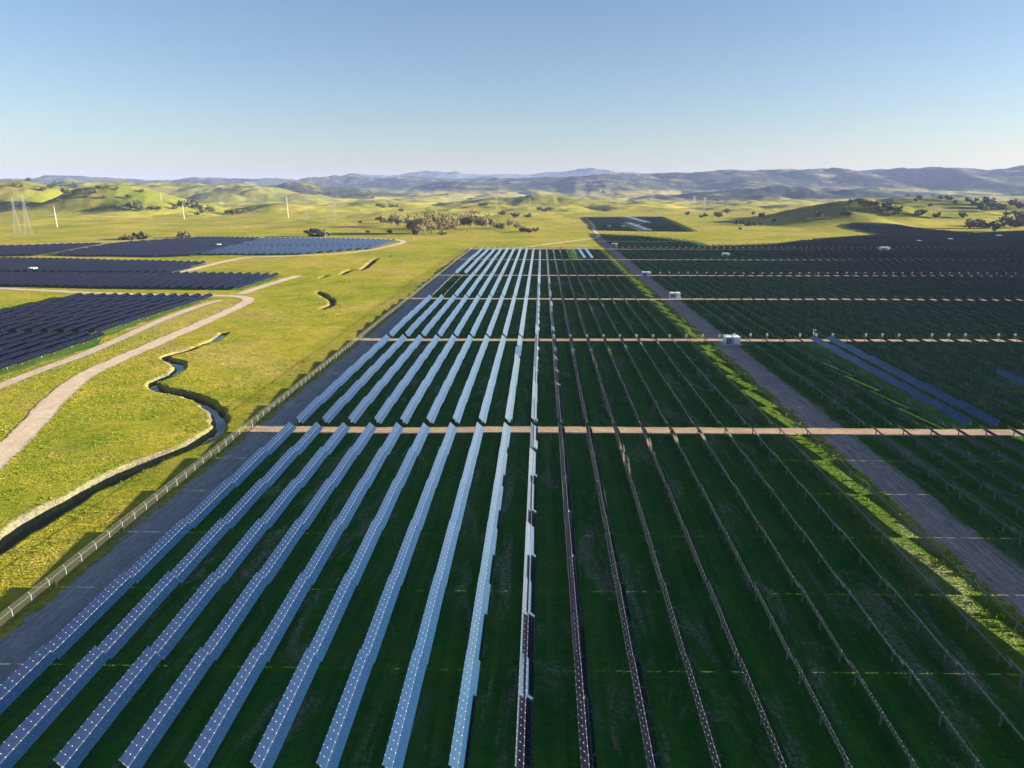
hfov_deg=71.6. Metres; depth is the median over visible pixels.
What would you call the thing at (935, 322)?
solar tracker
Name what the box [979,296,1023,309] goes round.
solar tracker
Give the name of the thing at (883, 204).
oak tree
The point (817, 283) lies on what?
solar tracker
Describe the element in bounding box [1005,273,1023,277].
solar tracker
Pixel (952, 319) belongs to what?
solar tracker
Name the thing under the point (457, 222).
bare tree
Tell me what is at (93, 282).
solar tracker
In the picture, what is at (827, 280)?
solar tracker
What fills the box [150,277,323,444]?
creek water
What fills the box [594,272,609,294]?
solar tracker
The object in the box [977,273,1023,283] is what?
solar tracker
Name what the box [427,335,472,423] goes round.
solar tracker
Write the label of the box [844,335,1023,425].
solar tracker
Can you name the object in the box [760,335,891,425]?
solar tracker
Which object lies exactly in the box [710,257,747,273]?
solar tracker
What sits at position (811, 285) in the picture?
solar tracker
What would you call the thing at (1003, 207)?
oak tree
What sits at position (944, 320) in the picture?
solar tracker
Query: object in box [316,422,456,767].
solar tracker
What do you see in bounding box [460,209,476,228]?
bare tree
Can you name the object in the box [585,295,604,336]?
solar tracker
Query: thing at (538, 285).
solar tracker
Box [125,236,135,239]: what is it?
shrub
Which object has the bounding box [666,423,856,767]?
solar tracker
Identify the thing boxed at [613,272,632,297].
solar tracker
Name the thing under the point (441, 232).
shrub
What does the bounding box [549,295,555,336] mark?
solar tracker
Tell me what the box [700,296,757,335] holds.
solar tracker
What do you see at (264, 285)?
field track
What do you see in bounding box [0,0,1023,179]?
sky
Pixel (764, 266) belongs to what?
solar tracker
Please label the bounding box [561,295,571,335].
solar tracker
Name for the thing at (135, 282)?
solar tracker
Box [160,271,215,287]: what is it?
solar tracker
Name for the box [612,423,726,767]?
solar tracker
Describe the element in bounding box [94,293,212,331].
solar tracker
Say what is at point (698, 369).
solar tracker
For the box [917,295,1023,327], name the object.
solar tracker
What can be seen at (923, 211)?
oak tree
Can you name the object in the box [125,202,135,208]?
oak tree
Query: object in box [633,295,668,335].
solar tracker
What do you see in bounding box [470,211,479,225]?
bare tree
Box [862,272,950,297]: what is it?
solar tracker
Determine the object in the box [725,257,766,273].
solar tracker
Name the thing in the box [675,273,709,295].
solar tracker
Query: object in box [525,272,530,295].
solar tracker
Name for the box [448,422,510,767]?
solar tracker
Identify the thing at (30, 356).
solar tracker
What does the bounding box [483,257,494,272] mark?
solar tracker
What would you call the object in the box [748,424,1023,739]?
solar tracker
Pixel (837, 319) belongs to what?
solar tracker
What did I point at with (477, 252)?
solar tracker
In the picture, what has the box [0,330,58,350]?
solar tracker
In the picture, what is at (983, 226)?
oak tree
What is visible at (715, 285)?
solar tracker
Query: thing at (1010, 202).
oak tree
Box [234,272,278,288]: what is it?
solar tracker
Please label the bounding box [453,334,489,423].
solar tracker
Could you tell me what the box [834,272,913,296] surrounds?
solar tracker
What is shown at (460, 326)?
solar tracker
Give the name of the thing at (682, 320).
solar tracker
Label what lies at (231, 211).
oak tree
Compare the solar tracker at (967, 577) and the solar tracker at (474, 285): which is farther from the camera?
the solar tracker at (474, 285)
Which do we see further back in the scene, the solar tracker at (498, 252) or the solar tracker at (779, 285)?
the solar tracker at (498, 252)
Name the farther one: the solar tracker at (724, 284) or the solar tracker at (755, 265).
the solar tracker at (755, 265)
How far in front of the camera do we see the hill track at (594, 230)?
808.53 m
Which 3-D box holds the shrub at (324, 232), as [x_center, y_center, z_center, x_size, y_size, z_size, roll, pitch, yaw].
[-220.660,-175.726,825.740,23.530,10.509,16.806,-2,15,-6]
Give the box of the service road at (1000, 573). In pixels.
[594,236,1023,617]
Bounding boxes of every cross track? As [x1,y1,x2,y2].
[248,425,1023,435]
[361,338,1022,341]
[412,298,1023,300]
[440,275,992,276]
[465,259,1016,260]
[604,235,818,235]
[641,241,853,241]
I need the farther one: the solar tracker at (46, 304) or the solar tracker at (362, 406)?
the solar tracker at (46, 304)
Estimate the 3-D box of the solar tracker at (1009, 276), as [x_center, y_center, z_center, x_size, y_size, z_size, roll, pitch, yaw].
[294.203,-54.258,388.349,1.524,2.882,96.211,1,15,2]
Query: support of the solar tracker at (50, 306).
on the ground
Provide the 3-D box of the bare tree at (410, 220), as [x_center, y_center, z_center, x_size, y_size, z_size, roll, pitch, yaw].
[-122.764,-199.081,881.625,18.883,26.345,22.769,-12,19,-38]
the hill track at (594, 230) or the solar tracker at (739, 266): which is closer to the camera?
the solar tracker at (739, 266)
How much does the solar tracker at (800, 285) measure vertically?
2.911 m
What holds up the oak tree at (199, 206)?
on the ground
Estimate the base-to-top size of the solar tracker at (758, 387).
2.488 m
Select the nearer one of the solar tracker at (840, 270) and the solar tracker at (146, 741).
the solar tracker at (146, 741)
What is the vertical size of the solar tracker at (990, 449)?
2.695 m
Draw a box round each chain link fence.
[0,248,470,621]
[3,295,230,389]
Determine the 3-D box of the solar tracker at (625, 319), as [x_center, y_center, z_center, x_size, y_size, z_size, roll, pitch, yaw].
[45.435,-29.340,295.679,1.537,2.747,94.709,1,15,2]
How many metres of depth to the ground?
128.36 m
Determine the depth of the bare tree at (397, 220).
1043.62 m
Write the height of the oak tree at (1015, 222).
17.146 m
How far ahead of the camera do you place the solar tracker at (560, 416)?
184.63 m
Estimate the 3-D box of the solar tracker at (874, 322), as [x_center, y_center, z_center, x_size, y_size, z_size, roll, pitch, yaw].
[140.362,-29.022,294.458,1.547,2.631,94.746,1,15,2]
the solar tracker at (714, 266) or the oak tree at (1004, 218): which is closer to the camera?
the solar tracker at (714, 266)
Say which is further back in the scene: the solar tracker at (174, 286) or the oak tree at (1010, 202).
the oak tree at (1010, 202)
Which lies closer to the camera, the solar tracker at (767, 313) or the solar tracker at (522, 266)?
the solar tracker at (767, 313)
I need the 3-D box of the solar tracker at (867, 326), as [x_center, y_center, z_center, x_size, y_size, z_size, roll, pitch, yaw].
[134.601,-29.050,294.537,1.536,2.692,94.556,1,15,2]
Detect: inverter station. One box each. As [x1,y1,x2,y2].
[640,271,651,276]
[667,292,681,298]
[720,335,741,345]
[879,247,889,251]
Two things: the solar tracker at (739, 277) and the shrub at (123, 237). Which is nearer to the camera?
the solar tracker at (739, 277)
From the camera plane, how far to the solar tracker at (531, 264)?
486.79 m
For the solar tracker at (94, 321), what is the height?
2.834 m
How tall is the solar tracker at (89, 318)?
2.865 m
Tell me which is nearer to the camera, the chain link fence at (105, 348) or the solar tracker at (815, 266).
the chain link fence at (105, 348)
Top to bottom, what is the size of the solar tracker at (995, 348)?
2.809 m
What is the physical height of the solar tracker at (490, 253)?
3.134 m
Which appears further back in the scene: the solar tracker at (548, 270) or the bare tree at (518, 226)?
the bare tree at (518, 226)
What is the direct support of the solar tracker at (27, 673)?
on the ground
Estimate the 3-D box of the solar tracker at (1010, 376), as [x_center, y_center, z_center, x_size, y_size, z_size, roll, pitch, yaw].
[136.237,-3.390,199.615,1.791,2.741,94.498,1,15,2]
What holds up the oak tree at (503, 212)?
on the ground
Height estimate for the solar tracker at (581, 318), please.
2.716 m
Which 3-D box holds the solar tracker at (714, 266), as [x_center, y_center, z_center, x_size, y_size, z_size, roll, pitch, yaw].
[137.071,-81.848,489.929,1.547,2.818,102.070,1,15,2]
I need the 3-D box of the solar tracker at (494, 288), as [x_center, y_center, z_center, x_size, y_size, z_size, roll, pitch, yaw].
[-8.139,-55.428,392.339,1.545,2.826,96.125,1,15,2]
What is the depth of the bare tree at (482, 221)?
959.30 m
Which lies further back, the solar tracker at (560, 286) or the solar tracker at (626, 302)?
the solar tracker at (560, 286)
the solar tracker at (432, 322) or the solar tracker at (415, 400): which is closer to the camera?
the solar tracker at (415, 400)
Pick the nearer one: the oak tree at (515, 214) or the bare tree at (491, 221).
the bare tree at (491, 221)
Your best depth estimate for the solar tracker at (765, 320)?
284.53 m
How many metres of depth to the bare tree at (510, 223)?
1012.00 m
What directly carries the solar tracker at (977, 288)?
on the ground
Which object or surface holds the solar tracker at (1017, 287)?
on the ground
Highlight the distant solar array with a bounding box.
[0,216,1023,286]
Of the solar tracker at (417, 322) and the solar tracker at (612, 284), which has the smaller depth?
the solar tracker at (417, 322)
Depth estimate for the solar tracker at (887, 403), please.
184.79 m
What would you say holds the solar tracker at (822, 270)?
on the ground
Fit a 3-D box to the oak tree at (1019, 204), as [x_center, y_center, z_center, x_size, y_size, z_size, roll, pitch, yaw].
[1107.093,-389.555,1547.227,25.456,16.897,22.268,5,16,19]
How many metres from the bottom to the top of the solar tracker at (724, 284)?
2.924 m
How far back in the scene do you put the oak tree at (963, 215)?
1104.03 m
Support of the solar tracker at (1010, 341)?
on the ground
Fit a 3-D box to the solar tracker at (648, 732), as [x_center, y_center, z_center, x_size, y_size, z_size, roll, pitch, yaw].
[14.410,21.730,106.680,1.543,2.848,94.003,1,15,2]
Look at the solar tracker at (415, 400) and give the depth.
185.49 m
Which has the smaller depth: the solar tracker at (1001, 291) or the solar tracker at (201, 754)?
the solar tracker at (201, 754)
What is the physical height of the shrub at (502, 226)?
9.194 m
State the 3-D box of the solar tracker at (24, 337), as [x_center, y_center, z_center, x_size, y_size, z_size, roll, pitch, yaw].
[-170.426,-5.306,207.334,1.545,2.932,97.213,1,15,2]
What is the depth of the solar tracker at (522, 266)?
483.90 m
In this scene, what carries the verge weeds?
on the ground
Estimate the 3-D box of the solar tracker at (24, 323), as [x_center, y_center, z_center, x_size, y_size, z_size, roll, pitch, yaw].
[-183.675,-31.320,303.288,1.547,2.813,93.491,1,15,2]
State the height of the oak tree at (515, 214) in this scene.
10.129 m
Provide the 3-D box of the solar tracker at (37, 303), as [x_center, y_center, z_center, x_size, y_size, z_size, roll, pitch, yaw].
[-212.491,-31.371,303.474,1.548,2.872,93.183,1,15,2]
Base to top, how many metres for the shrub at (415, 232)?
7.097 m
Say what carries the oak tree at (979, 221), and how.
on the ground
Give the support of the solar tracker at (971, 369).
on the ground
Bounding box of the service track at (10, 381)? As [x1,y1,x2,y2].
[0,300,222,388]
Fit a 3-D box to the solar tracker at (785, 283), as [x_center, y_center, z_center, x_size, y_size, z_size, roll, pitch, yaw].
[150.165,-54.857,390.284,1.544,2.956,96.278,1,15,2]
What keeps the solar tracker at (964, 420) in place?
on the ground
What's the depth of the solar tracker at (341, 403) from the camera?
186.60 m
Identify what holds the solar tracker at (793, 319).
on the ground
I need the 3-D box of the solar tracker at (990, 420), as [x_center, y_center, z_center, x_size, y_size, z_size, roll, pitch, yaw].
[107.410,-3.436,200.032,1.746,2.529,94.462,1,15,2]
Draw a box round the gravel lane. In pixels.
[0,249,478,684]
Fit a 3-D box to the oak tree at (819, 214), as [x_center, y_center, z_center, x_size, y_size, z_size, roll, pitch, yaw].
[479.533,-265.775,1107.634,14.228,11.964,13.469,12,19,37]
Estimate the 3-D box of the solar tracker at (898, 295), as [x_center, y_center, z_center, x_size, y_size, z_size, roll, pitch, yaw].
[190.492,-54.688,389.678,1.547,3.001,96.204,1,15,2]
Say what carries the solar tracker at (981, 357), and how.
on the ground
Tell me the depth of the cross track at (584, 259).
543.06 m
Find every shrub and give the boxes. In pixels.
[118,234,128,239]
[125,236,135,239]
[134,231,151,238]
[176,231,190,237]
[303,227,321,236]
[311,229,331,236]
[412,229,419,234]
[437,230,447,234]
[496,223,504,228]
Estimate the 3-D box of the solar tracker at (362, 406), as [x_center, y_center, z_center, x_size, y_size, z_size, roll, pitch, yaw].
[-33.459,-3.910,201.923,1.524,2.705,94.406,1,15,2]
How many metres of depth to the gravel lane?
110.00 m
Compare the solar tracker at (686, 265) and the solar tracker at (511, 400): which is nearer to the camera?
the solar tracker at (511, 400)
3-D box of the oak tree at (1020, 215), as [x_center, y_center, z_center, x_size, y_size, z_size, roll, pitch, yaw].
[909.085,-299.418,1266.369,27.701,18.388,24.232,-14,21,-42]
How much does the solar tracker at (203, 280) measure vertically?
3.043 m
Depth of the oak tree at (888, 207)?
1114.47 m
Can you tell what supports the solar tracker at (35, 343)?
on the ground
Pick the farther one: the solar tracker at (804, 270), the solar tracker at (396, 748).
the solar tracker at (804, 270)
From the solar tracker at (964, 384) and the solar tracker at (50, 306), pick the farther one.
the solar tracker at (50, 306)
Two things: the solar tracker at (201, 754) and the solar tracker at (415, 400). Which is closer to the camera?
the solar tracker at (201, 754)
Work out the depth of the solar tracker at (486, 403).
185.32 m
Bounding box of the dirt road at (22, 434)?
[0,287,254,470]
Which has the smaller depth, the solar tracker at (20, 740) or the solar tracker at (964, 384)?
the solar tracker at (20, 740)
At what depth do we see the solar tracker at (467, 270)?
483.13 m
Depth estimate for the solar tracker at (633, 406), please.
184.23 m
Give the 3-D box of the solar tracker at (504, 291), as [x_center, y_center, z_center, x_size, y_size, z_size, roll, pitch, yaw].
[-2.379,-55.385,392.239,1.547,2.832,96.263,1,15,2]
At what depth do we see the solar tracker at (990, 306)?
311.74 m
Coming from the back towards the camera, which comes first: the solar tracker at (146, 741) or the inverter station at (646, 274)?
the inverter station at (646, 274)
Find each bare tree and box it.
[387,213,396,225]
[392,215,404,227]
[404,214,416,229]
[407,212,427,233]
[411,210,432,234]
[424,211,439,233]
[426,208,444,233]
[436,213,450,229]
[443,213,457,229]
[446,211,460,230]
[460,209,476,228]
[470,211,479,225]
[474,212,488,229]
[485,214,496,226]
[506,217,513,226]
[513,220,521,228]
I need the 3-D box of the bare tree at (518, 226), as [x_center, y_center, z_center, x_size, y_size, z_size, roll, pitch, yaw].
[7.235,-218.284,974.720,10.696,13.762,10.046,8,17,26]
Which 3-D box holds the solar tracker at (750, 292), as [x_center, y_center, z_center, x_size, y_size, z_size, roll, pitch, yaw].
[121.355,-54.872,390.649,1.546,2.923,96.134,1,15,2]
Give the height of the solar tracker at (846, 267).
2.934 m
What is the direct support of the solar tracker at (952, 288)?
on the ground
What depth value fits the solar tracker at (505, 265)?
483.64 m
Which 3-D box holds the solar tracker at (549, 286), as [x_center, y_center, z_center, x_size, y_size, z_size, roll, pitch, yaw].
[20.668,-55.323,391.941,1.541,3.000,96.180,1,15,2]
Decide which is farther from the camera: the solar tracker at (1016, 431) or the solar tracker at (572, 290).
the solar tracker at (572, 290)
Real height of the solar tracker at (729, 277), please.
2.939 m
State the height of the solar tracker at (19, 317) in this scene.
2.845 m
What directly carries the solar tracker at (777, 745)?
on the ground
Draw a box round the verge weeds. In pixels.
[600,251,1023,670]
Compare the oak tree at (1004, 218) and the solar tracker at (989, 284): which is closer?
the solar tracker at (989, 284)
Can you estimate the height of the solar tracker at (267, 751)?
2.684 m
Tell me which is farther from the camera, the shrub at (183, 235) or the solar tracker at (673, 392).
the shrub at (183, 235)
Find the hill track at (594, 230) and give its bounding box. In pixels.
[483,218,600,249]
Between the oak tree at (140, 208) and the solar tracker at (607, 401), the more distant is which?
the oak tree at (140, 208)
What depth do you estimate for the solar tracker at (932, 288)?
380.20 m
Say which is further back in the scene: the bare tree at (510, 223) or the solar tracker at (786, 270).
the bare tree at (510, 223)
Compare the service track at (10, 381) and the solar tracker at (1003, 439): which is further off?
the service track at (10, 381)
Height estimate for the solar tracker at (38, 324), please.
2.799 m
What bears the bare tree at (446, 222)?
on the ground
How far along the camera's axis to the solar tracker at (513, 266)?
482.09 m
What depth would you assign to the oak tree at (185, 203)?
1697.28 m
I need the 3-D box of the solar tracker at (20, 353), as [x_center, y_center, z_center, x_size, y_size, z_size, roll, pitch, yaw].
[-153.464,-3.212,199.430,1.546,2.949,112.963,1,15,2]
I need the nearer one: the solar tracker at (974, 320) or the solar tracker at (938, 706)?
the solar tracker at (938, 706)
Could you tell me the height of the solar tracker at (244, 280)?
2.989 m
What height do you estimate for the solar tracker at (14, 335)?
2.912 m
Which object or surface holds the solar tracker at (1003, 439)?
on the ground
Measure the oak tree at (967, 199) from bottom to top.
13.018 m
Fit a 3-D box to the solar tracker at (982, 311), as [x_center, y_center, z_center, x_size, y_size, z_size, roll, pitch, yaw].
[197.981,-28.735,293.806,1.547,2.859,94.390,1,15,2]
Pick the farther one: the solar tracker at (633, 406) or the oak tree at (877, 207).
the oak tree at (877, 207)
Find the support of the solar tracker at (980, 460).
on the ground
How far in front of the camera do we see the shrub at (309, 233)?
822.02 m
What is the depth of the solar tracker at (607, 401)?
184.38 m
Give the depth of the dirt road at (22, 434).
187.43 m
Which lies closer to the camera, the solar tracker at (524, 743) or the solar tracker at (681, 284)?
the solar tracker at (524, 743)
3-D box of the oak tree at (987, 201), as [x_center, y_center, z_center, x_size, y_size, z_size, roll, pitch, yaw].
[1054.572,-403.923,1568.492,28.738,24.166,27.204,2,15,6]
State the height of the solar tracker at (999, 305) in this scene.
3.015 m
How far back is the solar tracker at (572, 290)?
384.29 m
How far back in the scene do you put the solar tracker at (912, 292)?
383.13 m
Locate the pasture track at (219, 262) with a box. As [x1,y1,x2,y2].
[23,237,406,272]
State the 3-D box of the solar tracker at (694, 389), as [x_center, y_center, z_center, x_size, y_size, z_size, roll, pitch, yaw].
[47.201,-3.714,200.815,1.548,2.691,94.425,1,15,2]
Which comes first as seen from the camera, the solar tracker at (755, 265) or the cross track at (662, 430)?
the cross track at (662, 430)
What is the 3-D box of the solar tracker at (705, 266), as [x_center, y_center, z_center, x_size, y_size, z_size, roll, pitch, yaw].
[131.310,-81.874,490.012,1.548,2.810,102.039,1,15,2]
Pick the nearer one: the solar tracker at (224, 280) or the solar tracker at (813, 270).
the solar tracker at (224, 280)
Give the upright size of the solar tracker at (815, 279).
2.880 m
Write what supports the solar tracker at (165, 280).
on the ground
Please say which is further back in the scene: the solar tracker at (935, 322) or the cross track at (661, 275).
the cross track at (661, 275)
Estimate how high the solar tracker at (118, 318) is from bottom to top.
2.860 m
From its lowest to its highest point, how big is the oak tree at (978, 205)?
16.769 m
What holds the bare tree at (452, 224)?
on the ground
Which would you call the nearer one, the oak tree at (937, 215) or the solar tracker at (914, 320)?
the solar tracker at (914, 320)
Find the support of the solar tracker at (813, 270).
on the ground
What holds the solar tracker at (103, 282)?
on the ground
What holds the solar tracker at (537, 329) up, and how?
on the ground
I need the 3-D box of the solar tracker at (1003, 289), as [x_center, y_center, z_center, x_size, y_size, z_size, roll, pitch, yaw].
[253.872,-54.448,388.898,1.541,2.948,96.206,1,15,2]
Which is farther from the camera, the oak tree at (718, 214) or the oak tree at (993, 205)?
the oak tree at (993, 205)
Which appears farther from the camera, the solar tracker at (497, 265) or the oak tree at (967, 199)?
the oak tree at (967, 199)
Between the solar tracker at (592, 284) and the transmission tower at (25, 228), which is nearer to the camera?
the solar tracker at (592, 284)
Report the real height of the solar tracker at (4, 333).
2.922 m
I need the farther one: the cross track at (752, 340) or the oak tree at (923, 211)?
the oak tree at (923, 211)
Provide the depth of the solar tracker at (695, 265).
481.39 m
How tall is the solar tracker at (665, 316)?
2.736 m
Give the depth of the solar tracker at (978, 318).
290.10 m
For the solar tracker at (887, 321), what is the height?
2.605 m
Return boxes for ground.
[0,165,1023,767]
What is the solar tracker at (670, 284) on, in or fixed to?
on the ground
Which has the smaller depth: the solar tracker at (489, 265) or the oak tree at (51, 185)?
the solar tracker at (489, 265)
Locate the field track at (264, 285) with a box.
[236,276,300,293]
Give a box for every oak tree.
[46,183,55,188]
[60,186,70,192]
[119,206,127,210]
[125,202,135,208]
[132,204,145,211]
[133,200,143,205]
[180,200,190,206]
[196,204,204,209]
[227,209,237,214]
[498,210,507,215]
[510,213,519,216]
[715,212,722,217]
[744,221,752,225]
[815,210,823,216]
[840,208,847,215]
[846,211,853,216]
[866,201,874,206]
[873,205,884,209]
[881,202,892,208]
[885,204,892,210]
[915,209,927,214]
[932,212,940,217]
[958,212,967,217]
[964,197,971,202]
[964,218,978,227]
[973,202,987,207]
[975,218,985,226]
[977,221,990,228]
[980,204,991,210]
[982,196,996,203]
[986,202,999,209]
[986,220,1005,230]
[998,204,1006,209]
[998,215,1012,225]
[1006,217,1023,227]
[1007,198,1017,205]
[1013,201,1023,208]
[1014,211,1023,219]
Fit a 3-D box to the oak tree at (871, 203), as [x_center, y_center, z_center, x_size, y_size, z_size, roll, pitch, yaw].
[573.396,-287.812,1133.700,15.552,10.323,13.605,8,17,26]
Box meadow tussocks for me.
[0,278,425,619]
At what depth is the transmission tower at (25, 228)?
853.51 m
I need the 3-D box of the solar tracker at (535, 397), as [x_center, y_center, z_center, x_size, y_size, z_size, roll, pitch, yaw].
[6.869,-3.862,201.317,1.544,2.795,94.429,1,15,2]
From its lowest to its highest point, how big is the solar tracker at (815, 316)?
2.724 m
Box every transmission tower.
[8,197,21,232]
[21,195,33,234]
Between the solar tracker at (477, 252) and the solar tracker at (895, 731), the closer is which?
the solar tracker at (895, 731)
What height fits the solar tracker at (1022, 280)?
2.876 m
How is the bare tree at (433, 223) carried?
on the ground
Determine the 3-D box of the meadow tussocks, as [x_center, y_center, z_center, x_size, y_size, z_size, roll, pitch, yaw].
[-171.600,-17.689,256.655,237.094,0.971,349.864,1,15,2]
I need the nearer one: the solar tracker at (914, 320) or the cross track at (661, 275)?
the solar tracker at (914, 320)
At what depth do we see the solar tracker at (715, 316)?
287.96 m
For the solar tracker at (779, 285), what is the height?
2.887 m
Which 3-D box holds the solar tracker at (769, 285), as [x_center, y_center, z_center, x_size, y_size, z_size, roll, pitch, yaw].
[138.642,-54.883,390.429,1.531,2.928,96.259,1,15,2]
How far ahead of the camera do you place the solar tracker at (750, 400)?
185.57 m
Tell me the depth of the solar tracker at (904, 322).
283.73 m
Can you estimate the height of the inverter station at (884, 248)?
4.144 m
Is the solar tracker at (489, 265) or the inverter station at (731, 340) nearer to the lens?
the inverter station at (731, 340)
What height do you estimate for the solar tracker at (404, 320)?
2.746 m
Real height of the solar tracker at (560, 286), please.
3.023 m
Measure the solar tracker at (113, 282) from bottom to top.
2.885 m
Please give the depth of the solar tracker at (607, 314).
291.58 m
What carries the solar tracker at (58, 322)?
on the ground
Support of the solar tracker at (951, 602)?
on the ground
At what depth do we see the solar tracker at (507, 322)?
285.56 m
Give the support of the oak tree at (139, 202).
on the ground
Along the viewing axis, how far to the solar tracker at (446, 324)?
285.72 m
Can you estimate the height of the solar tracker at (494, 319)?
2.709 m
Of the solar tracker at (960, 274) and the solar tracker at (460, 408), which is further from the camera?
the solar tracker at (960, 274)
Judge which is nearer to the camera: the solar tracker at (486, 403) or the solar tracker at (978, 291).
the solar tracker at (486, 403)
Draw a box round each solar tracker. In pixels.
[0,292,94,316]
[0,293,82,313]
[0,293,106,320]
[0,293,117,323]
[0,293,129,327]
[0,293,141,330]
[0,330,10,336]
[0,330,26,340]
[0,330,42,345]
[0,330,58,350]
[0,330,90,361]
[0,331,74,356]
[0,331,104,368]
[0,421,295,714]
[0,422,322,767]
[16,293,153,330]
[31,293,165,331]
[47,293,177,331]
[53,422,349,767]
[63,293,189,331]
[78,293,201,331]
[79,271,143,286]
[89,271,152,287]
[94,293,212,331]
[99,271,162,287]
[109,271,171,287]
[119,271,180,287]
[119,422,376,767]
[128,271,188,287]
[139,271,197,288]
[149,271,206,288]
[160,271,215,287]
[171,271,224,288]
[181,272,233,287]
[184,422,403,767]
[192,272,242,288]
[202,272,251,288]
[213,272,259,288]
[224,272,269,288]
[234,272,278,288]
[250,422,429,767]
[296,334,389,423]
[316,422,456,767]
[322,334,406,423]
[348,334,422,423]
[375,335,439,423]
[382,422,483,767]
[389,294,431,335]
[400,334,455,423]
[405,294,443,335]
[421,295,455,336]
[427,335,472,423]
[438,295,467,336]
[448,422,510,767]
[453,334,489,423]
[454,295,479,337]
[455,257,471,273]
[455,272,474,296]
[464,257,479,273]
[466,272,483,295]
[470,295,491,336]
[471,247,482,258]
[473,257,487,273]
[478,272,493,295]
[479,247,489,257]
[479,335,505,423]
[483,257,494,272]
[486,247,495,257]
[486,295,503,336]
[490,272,502,296]
[492,257,502,273]
[494,247,502,257]
[501,247,508,257]
[501,257,510,273]
[502,272,511,296]
[503,295,515,336]
[505,334,522,423]
[510,257,517,273]
[514,272,521,296]
[515,422,537,767]
[519,295,527,335]
[520,257,525,273]
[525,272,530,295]
[529,257,532,272]
[531,335,538,423]
[535,295,539,336]
[537,272,540,296]
[538,257,540,273]
[546,257,549,273]
[547,272,551,296]
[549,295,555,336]
[552,335,563,423]
[557,272,563,296]
[558,422,596,767]
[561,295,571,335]
[566,272,575,297]
[568,334,589,422]
[573,295,587,337]
[576,273,586,297]
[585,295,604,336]
[585,335,616,423]
[585,423,661,767]
[586,273,598,295]
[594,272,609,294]
[597,295,619,335]
[602,335,642,423]
[605,274,620,297]
[609,295,635,337]
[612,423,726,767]
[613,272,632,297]
[618,334,668,423]
[621,295,651,337]
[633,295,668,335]
[636,336,694,423]
[639,423,791,767]
[646,296,684,336]
[652,335,720,423]
[655,272,684,294]
[663,302,701,337]
[665,258,692,273]
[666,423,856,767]
[668,275,696,294]
[669,335,747,424]
[672,257,700,272]
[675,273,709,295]
[681,258,709,273]
[684,273,722,297]
[687,257,720,274]
[687,295,741,335]
[687,337,773,424]
[694,273,734,297]
[694,424,921,767]
[695,257,729,273]
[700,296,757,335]
[702,272,746,296]
[704,258,738,273]
[704,338,797,424]
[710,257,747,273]
[712,273,758,296]
[712,296,776,337]
[718,257,757,274]
[722,273,770,296]
[722,425,985,767]
[724,296,790,337]
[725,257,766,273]
[730,272,782,297]
[733,257,775,273]
[736,296,809,337]
[740,257,785,273]
[740,273,794,297]
[745,337,866,425]
[748,257,794,274]
[748,295,824,337]
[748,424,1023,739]
[749,272,806,296]
[757,258,803,273]
[759,273,818,296]
[760,295,842,337]
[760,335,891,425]
[763,257,814,274]
[769,273,830,296]
[771,257,822,273]
[772,295,857,337]
[777,272,842,296]
[777,335,919,425]
[777,426,1023,686]
[780,258,831,273]
[784,295,875,337]
[786,257,842,274]
[787,273,853,296]
[794,257,850,273]
[794,335,945,425]
[796,272,865,296]
[796,295,891,337]
[802,257,859,273]
[803,426,1023,631]
[806,273,877,296]
[808,295,908,337]
[809,257,869,273]
[809,335,973,425]
[816,273,889,296]
[817,257,878,273]
[820,295,923,336]
[825,257,887,273]
[825,273,901,296]
[826,335,999,426]
[832,257,897,273]
[833,295,941,337]
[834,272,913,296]
[843,272,926,297]
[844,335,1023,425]
[845,295,956,337]
[853,272,938,297]
[857,295,973,337]
[861,335,1023,411]
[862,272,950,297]
[869,295,990,336]
[870,424,1023,544]
[873,273,962,297]
[878,335,1023,405]
[881,295,1006,336]
[882,273,974,297]
[892,273,986,297]
[893,295,1023,336]
[895,335,1023,392]
[897,424,1023,514]
[900,272,998,297]
[905,295,1023,331]
[910,273,1010,297]
[912,335,1023,384]
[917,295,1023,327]
[919,272,1022,297]
[924,424,1023,490]
[928,335,1023,376]
[929,273,1023,294]
[929,295,1023,322]
[938,272,1023,292]
[941,295,1023,319]
[945,335,1023,368]
[947,272,1023,289]
[952,425,1023,469]
[954,296,1023,316]
[958,273,1023,287]
[962,335,1023,361]
[966,272,1023,285]
[966,296,1023,312]
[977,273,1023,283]
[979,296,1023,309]
[979,335,1023,353]
[980,425,1023,457]
[986,273,1023,281]
[991,296,1023,305]
[996,273,1023,279]
[996,335,1023,348]
[1003,296,1023,303]
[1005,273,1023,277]
[1007,425,1023,437]
[1013,335,1023,341]
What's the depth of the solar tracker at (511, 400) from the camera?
186.07 m
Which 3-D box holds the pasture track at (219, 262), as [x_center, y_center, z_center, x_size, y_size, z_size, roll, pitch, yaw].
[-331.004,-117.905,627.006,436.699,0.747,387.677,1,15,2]
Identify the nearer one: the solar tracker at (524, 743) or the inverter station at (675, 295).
the solar tracker at (524, 743)
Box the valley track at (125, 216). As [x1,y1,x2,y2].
[45,214,254,217]
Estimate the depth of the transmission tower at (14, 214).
900.76 m
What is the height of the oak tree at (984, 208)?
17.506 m
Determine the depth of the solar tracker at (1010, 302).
325.89 m
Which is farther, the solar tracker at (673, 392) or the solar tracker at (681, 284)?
the solar tracker at (681, 284)
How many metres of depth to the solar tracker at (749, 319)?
280.38 m
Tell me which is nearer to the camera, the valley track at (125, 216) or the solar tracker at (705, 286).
the solar tracker at (705, 286)
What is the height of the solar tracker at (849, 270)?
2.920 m
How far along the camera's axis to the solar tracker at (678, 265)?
487.25 m
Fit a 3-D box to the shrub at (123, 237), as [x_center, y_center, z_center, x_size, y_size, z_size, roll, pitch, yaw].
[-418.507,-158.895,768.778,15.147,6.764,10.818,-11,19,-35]

